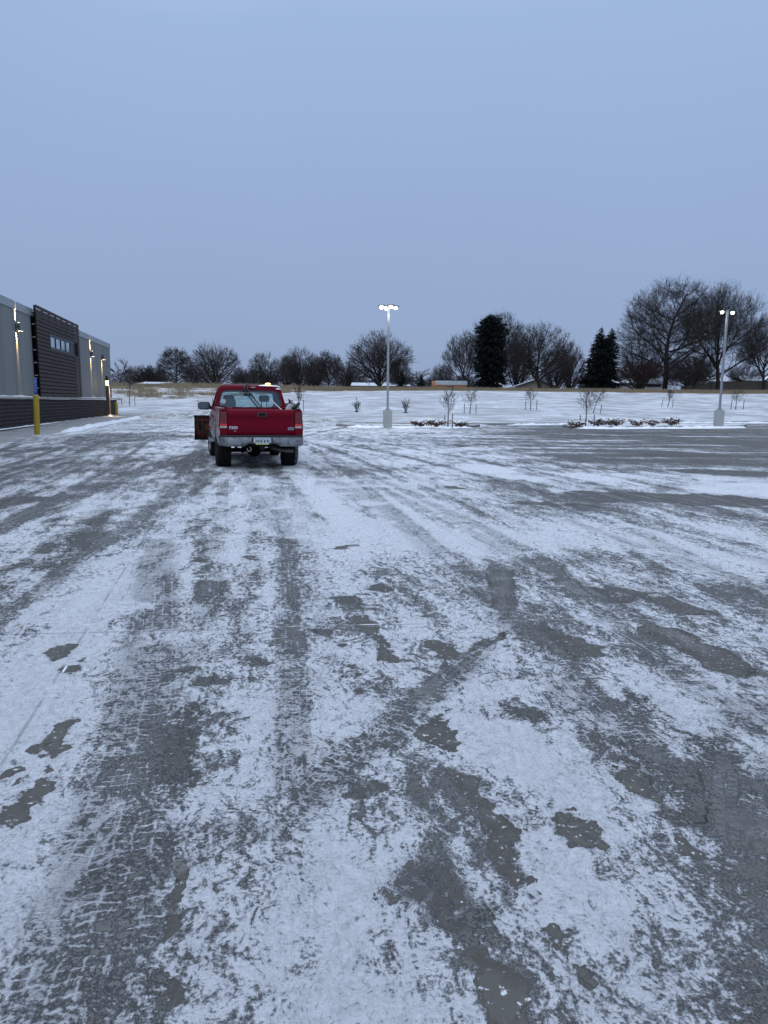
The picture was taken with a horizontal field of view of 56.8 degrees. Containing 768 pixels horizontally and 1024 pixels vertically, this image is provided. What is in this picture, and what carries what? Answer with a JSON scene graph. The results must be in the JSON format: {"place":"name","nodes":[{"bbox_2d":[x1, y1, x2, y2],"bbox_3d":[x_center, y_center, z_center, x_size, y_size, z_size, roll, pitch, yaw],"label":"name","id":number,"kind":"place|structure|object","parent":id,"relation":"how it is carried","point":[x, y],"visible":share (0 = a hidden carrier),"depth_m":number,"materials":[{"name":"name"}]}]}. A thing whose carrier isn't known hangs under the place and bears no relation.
{"place":"outdoors","nodes":[
{"label":"outdoors","id":0,"kind":"place"},
{"bbox_2d":[0,414,140,443],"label":"sidewalk","id":1,"kind":"structure","parent":0,"point":[6,436],"depth_m":39.03,"materials":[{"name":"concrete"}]},
{"bbox_2d":[33,378,40,435],"bbox_3d":[-15.360,-4.632,31.391,0.401,2.552,0.395,2,9,0],"label":"bollard","id":2,"kind":"object","parent":1,"relation":"on","point":[36,414],"visible":0.98,"depth_m":31.33,"materials":[{"name":"yellow metal"}]},
{"bbox_2d":[0,418,84,429],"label":"snow bank","id":3,"kind":"structure","parent":1,"relation":"on","point":[29,425],"depth_m":39.72,"materials":[{"name":"white snow"}]},
{"bbox_2d":[0,295,117,430],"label":"metal clad building","id":4,"kind":"structure","parent":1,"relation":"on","point":[49,352],"depth_m":44.42,"materials":[{"name":"metal"}]},
{"bbox_2d":[15,322,23,331],"bbox_3d":[-19.938,-10.143,38.928,0.550,0.454,0.560,-1,9,-12],"label":"wall lamp","id":5,"kind":"object","parent":4,"relation":"attached to","point":[17,325],"visible":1,"depth_m":38.84,"materials":[{"name":"metal"}]},
{"bbox_2d":[48,333,77,355],"bbox_3d":[-22.043,-11.418,48.801,0.280,0.972,8.212,-1,9,-12],"label":"strip window","id":6,"kind":"structure","parent":4,"relation":"in","point":[57,343],"depth_m":48.32,"materials":[{"name":"glass"}]},
{"bbox_2d":[105,376,111,415],"bbox_3d":[-24.117,-10.142,62.250,0.520,3.511,0.440,-1,9,-12],"label":"post lamp","id":7,"kind":"object","parent":1,"relation":"on","point":[108,398],"visible":0.98,"depth_m":62.22,"materials":[{"name":"metal"}]},
{"bbox_2d":[115,402,118,415],"bbox_3d":[-24.378,-9.377,64.765,0.442,1.241,0.435,1,9,0],"label":"bollard","id":8,"kind":"object","parent":1,"relation":"on","point":[116,408],"visible":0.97,"depth_m":64.67,"materials":[{"name":"yellow metal"}]},
{"bbox_2d":[244,383,262,407],"bbox_3d":[-3.532,-3.153,19.337,0.529,0.702,0.322,0,9,0],"label":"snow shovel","id":9,"kind":"object","parent":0,"point":[247,384],"visible":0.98,"depth_m":19.21,"materials":[{"name":"black plastic"}]},
{"bbox_2d":[0,418,767,1023],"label":"parking lot","id":10,"kind":"structure","parent":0,"point":[338,724],"depth_m":3.64,"materials":[{"name":"grey asphalt"}]},
{"bbox_2d":[61,415,144,431],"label":"snow bank","id":11,"kind":"structure","parent":10,"relation":"on","point":[74,429],"depth_m":43.64,"materials":[{"name":"white snow"}]},
{"bbox_2d":[139,410,210,418],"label":"ploughed snow","id":12,"kind":"structure","parent":10,"relation":"on","point":[184,415],"depth_m":62.57,"materials":[{"name":"white snow"}]},
{"bbox_2d":[194,384,302,466],"bbox_3d":[-3.765,-2.481,19.848,2.881,2.130,6.560,-2,9,-16],"label":"pickup truck","id":13,"kind":"object","parent":10,"relation":"on","point":[225,426],"visible":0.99,"depth_m":17.12,"materials":[{"name":"red paint"}]},
{"bbox_2d":[285,399,299,409],"bbox_3d":[-2.336,-2.396,17.700,0.456,0.837,0.470,-2,9,-16],"label":"snow blower","id":14,"kind":"object","parent":13,"relation":"on","point":[292,406],"visible":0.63,"depth_m":17.51,"materials":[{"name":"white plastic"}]},
{"bbox_2d":[302,413,314,417],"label":"ploughed snow","id":15,"kind":"structure","parent":10,"relation":"on","point":[306,415],"depth_m":59.05,"materials":[{"name":"white snow"}]},
{"bbox_2d":[302,417,345,422],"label":"ploughed snow","id":16,"kind":"structure","parent":10,"relation":"on","point":[320,420],"depth_m":53.49,"materials":[{"name":"white snow"}]},
{"bbox_2d":[378,304,398,427],"bbox_3d":[0.252,-9.020,44.184,1.143,7.534,1.143,5,10,27],"label":"lamp pole","id":17,"kind":"object","parent":10,"relation":"on","point":[387,417],"visible":1,"depth_m":44.19,"materials":[{"name":"metal"}]},
{"bbox_2d":[336,423,479,426],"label":"island kerb","id":18,"kind":"structure","parent":10,"relation":"on","point":[348,424],"depth_m":47.09,"materials":[{"name":"concrete"}]},
{"bbox_2d":[336,424,479,427],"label":"planting island","id":19,"kind":"structure","parent":10,"relation":"on","point":[400,424],"depth_m":47.52,"materials":[{"name":"snow"}]},
{"bbox_2d":[347,425,471,427],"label":"snow bank","id":20,"kind":"structure","parent":10,"relation":"on","point":[367,426],"depth_m":44.82,"materials":[{"name":"white snow"}]},
{"bbox_2d":[440,387,457,426],"bbox_3d":[4.116,-6.694,45.023,0.967,2.609,1.201,-7,11,-38],"label":"sapling","id":21,"kind":"object","parent":20,"relation":"on","point":[447,403],"visible":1,"depth_m":44.94,"materials":[{"name":"brown plant"}]},
{"bbox_2d":[410,418,430,426],"bbox_3d":[2.237,-5.536,43.850,1.453,0.564,0.820,1,9,0],"label":"leafy shrub","id":22,"kind":"object","parent":10,"relation":"on","point":[419,422],"visible":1,"depth_m":43.72,"materials":[{"name":"brown plant"}]},
{"bbox_2d":[427,418,447,426],"bbox_3d":[3.277,-5.529,44.002,1.308,0.573,0.730,3,9,14],"label":"leafy shrub","id":23,"kind":"object","parent":10,"relation":"on","point":[435,423],"visible":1,"depth_m":43.92,"materials":[{"name":"brown plant"}]},
{"bbox_2d":[450,420,470,426],"bbox_3d":[4.750,-5.525,44.049,1.136,0.557,0.835,-4,10,-28],"label":"leafy shrub","id":24,"kind":"object","parent":10,"relation":"on","point":[458,423],"visible":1,"depth_m":43.89,"materials":[{"name":"brown plant"}]},
{"bbox_2d":[342,421,767,424],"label":"kerb","id":25,"kind":"structure","parent":10,"relation":"on","point":[535,423],"depth_m":52.95,"materials":[{"name":"concrete"}]},
{"bbox_2d":[512,421,767,424],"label":"snow bank","id":26,"kind":"structure","parent":10,"relation":"on","point":[629,422],"depth_m":58.28,"materials":[{"name":"white snow"}]},
{"bbox_2d":[563,423,746,427],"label":"island kerb","id":27,"kind":"structure","parent":10,"relation":"on","point":[564,425],"depth_m":48.61,"materials":[{"name":"concrete"}]},
{"bbox_2d":[566,423,746,427],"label":"planting island","id":28,"kind":"structure","parent":10,"relation":"on","point":[684,424],"depth_m":51.67,"materials":[{"name":"snow"}]},
{"bbox_2d":[568,419,586,426],"bbox_3d":[12.646,-5.857,46.756,1.479,0.497,0.694,1,9,0],"label":"leafy shrub","id":29,"kind":"object","parent":28,"relation":"on","point":[575,423],"visible":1,"depth_m":46.70,"materials":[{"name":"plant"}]},
{"bbox_2d":[577,386,596,424],"bbox_3d":[13.507,-7.099,47.402,1.528,2.751,1.126,-3,9,-19],"label":"sapling","id":30,"kind":"object","parent":28,"relation":"on","point":[585,401],"visible":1,"depth_m":47.38,"materials":[{"name":"brown plant"}]},
{"bbox_2d":[588,417,610,425],"bbox_3d":[14.420,-6.050,47.609,1.490,0.696,0.878,3,9,14],"label":"leafy shrub","id":31,"kind":"object","parent":28,"relation":"on","point":[597,421],"visible":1,"depth_m":47.53,"materials":[{"name":"brown plant"}]},
{"bbox_2d":[607,416,625,425],"bbox_3d":[15.602,-6.116,47.903,1.537,0.692,0.864,-4,10,-29],"label":"leafy shrub","id":32,"kind":"object","parent":28,"relation":"on","point":[615,421],"visible":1,"depth_m":47.87,"materials":[{"name":"brown plant"}]},
{"bbox_2d":[628,419,645,425],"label":"leafy shrub","id":33,"kind":"object","parent":28,"relation":"on","point":[635,422],"visible":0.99,"depth_m":48.76,"materials":[{"name":"brown plant"}]},
{"bbox_2d":[643,418,659,425],"bbox_3d":[18.655,-6.290,49.696,1.606,0.556,0.729,2,9,11],"label":"leafy shrub","id":34,"kind":"object","parent":28,"relation":"on","point":[652,422],"visible":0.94,"depth_m":49.59,"materials":[{"name":"brown plant"}]},
{"bbox_2d":[660,416,682,425],"bbox_3d":[20.280,-6.471,50.209,1.583,0.794,1.046,1,9,0],"label":"leafy shrub","id":35,"kind":"object","parent":28,"relation":"on","point":[673,420],"visible":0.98,"depth_m":50.02,"materials":[{"name":"brown plant"}]},
{"bbox_2d":[713,310,736,425],"bbox_3d":[24.109,-10.151,50.555,1.342,8.220,0.539,-1,9,-8],"label":"lamp pole","id":36,"kind":"object","parent":28,"relation":"on","point":[719,414],"visible":0.95,"depth_m":50.69,"materials":[{"name":"metal"}]},
{"bbox_2d":[575,426,745,428],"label":"snow bank","id":37,"kind":"structure","parent":10,"relation":"on","point":[649,427],"depth_m":47.51,"materials":[{"name":"white snow"}]},
{"bbox_2d":[0,0,767,390],"label":"sky","id":38,"kind":"structure","parent":0,"point":[249,177],"materials":[{"name":"blue"}]},
{"bbox_2d":[63,386,767,422],"bbox_3d":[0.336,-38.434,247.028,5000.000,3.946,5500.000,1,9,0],"label":"field","id":39,"kind":"structure","parent":0,"point":[488,406],"depth_m":76.13,"materials":[{"name":"white snow"}]},
{"bbox_2d":[114,357,130,384],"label":"bare tree","id":40,"kind":"object","parent":39,"relation":"on","point":[121,376],"visible":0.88,"depth_m":126.13,"materials":[{"name":"brown plant"}]},
{"bbox_2d":[122,365,138,405],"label":"sapling","id":41,"kind":"object","parent":39,"relation":"on","point":[129,382],"visible":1,"depth_m":77.31,"materials":[{"name":"brown plant"}]},
{"bbox_2d":[124,364,152,385],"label":"bare tree","id":42,"kind":"object","parent":39,"relation":"on","point":[138,378],"visible":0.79,"depth_m":146.40,"materials":[{"name":"brown plant"}]},
{"bbox_2d":[142,364,168,381],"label":"bare tree","id":43,"kind":"object","parent":39,"relation":"on","point":[155,375],"visible":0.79,"depth_m":146.57,"materials":[{"name":"brown plant"}]},
{"bbox_2d":[142,382,172,384],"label":"shed","id":44,"kind":"structure","parent":39,"relation":"on","point":[143,383],"depth_m":136.03,"materials":[{"name":"white"}]},
{"bbox_2d":[156,345,196,382],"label":"bare tree","id":45,"kind":"object","parent":39,"relation":"on","point":[174,360],"visible":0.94,"depth_m":124.77,"materials":[{"name":"brown plant"}]},
{"bbox_2d":[182,363,211,383],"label":"bare tree","id":46,"kind":"object","parent":39,"relation":"on","point":[189,379],"visible":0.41,"depth_m":136.84,"materials":[{"name":"brown plant"}]},
{"bbox_2d":[184,340,241,383],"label":"bare tree","id":47,"kind":"object","parent":39,"relation":"on","point":[214,368],"visible":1,"depth_m":119.29,"materials":[{"name":"brown plant"}]},
{"bbox_2d":[230,367,258,384],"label":"bare tree","id":48,"kind":"object","parent":39,"relation":"on","point":[244,378],"visible":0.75,"depth_m":146.57,"materials":[{"name":"brown plant"}]},
{"bbox_2d":[245,351,287,384],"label":"bare tree","id":49,"kind":"object","parent":39,"relation":"on","point":[269,377],"visible":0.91,"depth_m":134.47,"materials":[{"name":"brown plant"}]},
{"bbox_2d":[269,355,303,385],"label":"bare tree","id":50,"kind":"object","parent":39,"relation":"on","point":[287,382],"visible":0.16,"depth_m":143.22,"materials":[{"name":"brown plant"}]},
{"bbox_2d":[293,383,303,401],"bbox_3d":[-7.342,-9.827,61.685,0.924,2.713,0.837,-8,12,-42],"label":"sapling","id":51,"kind":"object","parent":39,"relation":"on","point":[299,394],"visible":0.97,"depth_m":61.57,"materials":[{"name":"brown plant"}]},
{"bbox_2d":[277,345,319,386],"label":"bare tree","id":52,"kind":"object","parent":39,"relation":"on","point":[296,376],"visible":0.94,"depth_m":129.23,"materials":[{"name":"brown plant"}]},
{"bbox_2d":[300,355,327,386],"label":"bare tree","id":53,"kind":"object","parent":39,"relation":"on","point":[317,383],"visible":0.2,"depth_m":137.24,"materials":[{"name":"brown plant"}]},
{"bbox_2d":[309,348,345,385],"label":"bare tree","id":54,"kind":"object","parent":39,"relation":"on","point":[325,364],"visible":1,"depth_m":123.04,"materials":[{"name":"brown plant"}]},
{"bbox_2d":[331,361,361,387],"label":"bare tree","id":55,"kind":"object","parent":39,"relation":"on","point":[347,381],"visible":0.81,"depth_m":142.93,"materials":[{"name":"brown plant"}]},
{"bbox_2d":[352,398,360,411],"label":"bare shrub","id":56,"kind":"object","parent":39,"relation":"on","point":[355,405],"visible":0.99,"depth_m":63.24,"materials":[{"name":"brown plant"}]},
{"bbox_2d":[344,329,416,386],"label":"bare tree","id":57,"kind":"object","parent":39,"relation":"on","point":[374,358],"visible":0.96,"depth_m":112.58,"materials":[{"name":"brown plant"}]},
{"bbox_2d":[351,383,409,387],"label":"long shed","id":58,"kind":"structure","parent":39,"relation":"on","point":[370,384],"depth_m":126.70,"materials":[{"name":"white"}]},
{"bbox_2d":[386,354,413,384],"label":"bare tree","id":59,"kind":"object","parent":39,"relation":"on","point":[395,376],"visible":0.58,"depth_m":127.52,"materials":[{"name":"brown plant"}]},
{"bbox_2d":[395,371,407,386],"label":"evergreen tree","id":60,"kind":"object","parent":39,"relation":"on","point":[401,383],"visible":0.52,"depth_m":121.81,"materials":[{"name":"green plant"}]},
{"bbox_2d":[401,398,409,412],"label":"bare shrub","id":61,"kind":"object","parent":39,"relation":"on","point":[404,403],"visible":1,"depth_m":61.78,"materials":[{"name":"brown plant"}]},
{"bbox_2d":[70,381,767,399],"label":"dry grass","id":62,"kind":"structure","parent":39,"relation":"on","point":[147,392],"depth_m":98.40,"materials":[{"name":"brown plant"}]},
{"bbox_2d":[415,375,426,387],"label":"evergreen tree","id":63,"kind":"object","parent":39,"relation":"on","point":[421,383],"visible":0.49,"depth_m":117.88,"materials":[{"name":"green plant"}]},
{"bbox_2d":[426,376,437,386],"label":"bare tree","id":64,"kind":"object","parent":39,"relation":"on","point":[430,378],"visible":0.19,"depth_m":167.09,"materials":[{"name":"brown plant"}]},
{"bbox_2d":[111,365,767,389],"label":"thicket","id":65,"kind":"object","parent":39,"relation":"on","point":[363,380],"visible":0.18,"depth_m":158.88,"materials":[{"name":"black plant"}]},
{"bbox_2d":[430,363,455,380],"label":"bare tree","id":66,"kind":"object","parent":39,"relation":"on","point":[440,376],"visible":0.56,"depth_m":170.92,"materials":[{"name":"brown plant"}]},
{"bbox_2d":[431,381,467,388],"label":"barn shed","id":67,"kind":"structure","parent":39,"relation":"on","point":[458,384],"depth_m":120.18,"materials":[{"name":"metal"}]},
{"bbox_2d":[439,329,477,380],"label":"bare tree","id":68,"kind":"object","parent":39,"relation":"on","point":[457,350],"visible":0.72,"depth_m":131.04,"materials":[{"name":"brown plant"}]},
{"bbox_2d":[453,375,476,387],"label":"bare tree","id":69,"kind":"object","parent":39,"relation":"on","point":[471,379],"visible":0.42,"depth_m":136.86,"materials":[{"name":"brown plant"}]},
{"bbox_2d":[461,388,479,413],"bbox_3d":[7.349,-9.514,60.775,1.768,2.256,1.568,1,9,0],"label":"sapling","id":70,"kind":"object","parent":39,"relation":"on","point":[474,395],"visible":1,"depth_m":60.72,"materials":[{"name":"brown plant"}]},
{"bbox_2d":[471,314,510,387],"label":"evergreen tree","id":71,"kind":"object","parent":39,"relation":"on","point":[491,359],"visible":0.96,"depth_m":113.40,"materials":[{"name":"green plant"}]},
{"bbox_2d":[463,310,531,376],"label":"bare tree","id":72,"kind":"object","parent":39,"relation":"on","point":[516,328],"visible":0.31,"depth_m":125.25,"materials":[{"name":"brown plant"}]},
{"bbox_2d":[504,342,536,385],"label":"bare tree","id":73,"kind":"object","parent":39,"relation":"on","point":[518,379],"visible":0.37,"depth_m":134.87,"materials":[{"name":"brown plant"}]},
{"bbox_2d":[503,379,558,388],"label":"gabled house","id":74,"kind":"structure","parent":39,"relation":"on","point":[529,383],"depth_m":129.95,"materials":[{"name":"beige"}]},
{"bbox_2d":[525,387,537,409],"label":"sapling","id":75,"kind":"object","parent":39,"relation":"on","point":[529,393],"visible":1,"depth_m":68.09,"materials":[{"name":"brown plant"}]},
{"bbox_2d":[506,322,580,388],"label":"bare tree","id":76,"kind":"object","parent":39,"relation":"on","point":[526,352],"visible":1,"depth_m":116.34,"materials":[{"name":"brown plant"}]},
{"bbox_2d":[540,345,576,388],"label":"bare tree","id":77,"kind":"object","parent":39,"relation":"on","point":[559,378],"visible":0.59,"depth_m":128.95,"materials":[{"name":"brown plant"}]},
{"bbox_2d":[557,341,586,388],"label":"bare tree","id":78,"kind":"object","parent":39,"relation":"on","point":[573,380],"visible":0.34,"depth_m":136.65,"materials":[{"name":"black plant"}]},
{"bbox_2d":[575,326,623,389],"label":"evergreen tree","id":79,"kind":"object","parent":39,"relation":"on","point":[602,373],"visible":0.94,"depth_m":113.69,"materials":[{"name":"green plant"}]},
{"bbox_2d":[592,389,608,412],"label":"sapling","id":80,"kind":"object","parent":39,"relation":"on","point":[600,393],"visible":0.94,"depth_m":67.03,"materials":[{"name":"brown plant"}]},
{"bbox_2d":[612,380,645,388],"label":"ranch house","id":81,"kind":"structure","parent":39,"relation":"on","point":[624,383],"depth_m":131.95,"materials":[{"name":"white"}]},
{"bbox_2d":[613,330,670,389],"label":"bare tree","id":82,"kind":"object","parent":39,"relation":"on","point":[626,357],"visible":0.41,"depth_m":120.84,"materials":[{"name":"black plant"}]},
{"bbox_2d":[617,357,671,389],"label":"bush","id":83,"kind":"object","parent":39,"relation":"on","point":[649,369],"visible":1,"depth_m":109.37,"materials":[{"name":"black plant"}]},
{"bbox_2d":[644,381,669,389],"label":"garage shed","id":84,"kind":"structure","parent":39,"relation":"on","point":[655,385],"depth_m":133.91,"materials":[{"name":"white"}]},
{"bbox_2d":[667,387,674,406],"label":"sapling","id":85,"kind":"object","parent":39,"relation":"on","point":[670,392],"visible":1,"depth_m":77.57,"materials":[{"name":"brown plant"}]},
{"bbox_2d":[611,272,731,388],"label":"bare tree","id":86,"kind":"object","parent":39,"relation":"on","point":[655,325],"visible":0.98,"depth_m":110.81,"materials":[{"name":"brown plant"}]},
{"bbox_2d":[660,356,712,389],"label":"bush","id":87,"kind":"object","parent":39,"relation":"on","point":[678,371],"visible":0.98,"depth_m":109.98,"materials":[{"name":"plant"}]},
{"bbox_2d":[661,345,724,385],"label":"tree","id":88,"kind":"object","parent":39,"relation":"on","point":[700,360],"visible":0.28,"depth_m":122.35,"materials":[{"name":"black plant"}]},
{"bbox_2d":[681,383,711,390],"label":"board fence","id":89,"kind":"object","parent":39,"relation":"on","point":[707,386],"visible":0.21,"depth_m":119.42,"materials":[{"name":"wood"}]},
{"bbox_2d":[698,377,737,386],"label":"fenced house","id":90,"kind":"structure","parent":39,"relation":"on","point":[724,380],"depth_m":138.01,"materials":[{"name":"white"}]},
{"bbox_2d":[673,278,767,389],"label":"bare tree","id":91,"kind":"object","parent":39,"relation":"on","point":[734,329],"visible":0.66,"depth_m":114.30,"materials":[{"name":"brown plant"}]},
{"bbox_2d":[730,389,745,409],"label":"sapling","id":92,"kind":"object","parent":39,"relation":"on","point":[737,395],"visible":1,"depth_m":76.71,"materials":[{"name":"brown plant"}]},
{"bbox_2d":[711,381,767,390],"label":"board fence","id":93,"kind":"object","parent":39,"relation":"on","point":[747,385],"visible":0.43,"depth_m":121.04,"materials":[{"name":"wood"}]},
{"bbox_2d":[724,363,761,387],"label":"bare tree","id":94,"kind":"object","parent":39,"relation":"on","point":[736,376],"visible":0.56,"depth_m":136.52,"materials":[{"name":"plant"}]},
{"bbox_2d":[732,315,767,389],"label":"bare tree","id":95,"kind":"object","parent":39,"relation":"on","point":[764,364],"visible":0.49,"depth_m":119.29,"materials":[{"name":"black plant"}]},
{"bbox_2d":[732,376,767,387],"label":"brown house","id":96,"kind":"structure","parent":39,"relation":"on","point":[752,380],"depth_m":137.01,"materials":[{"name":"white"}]}
]}

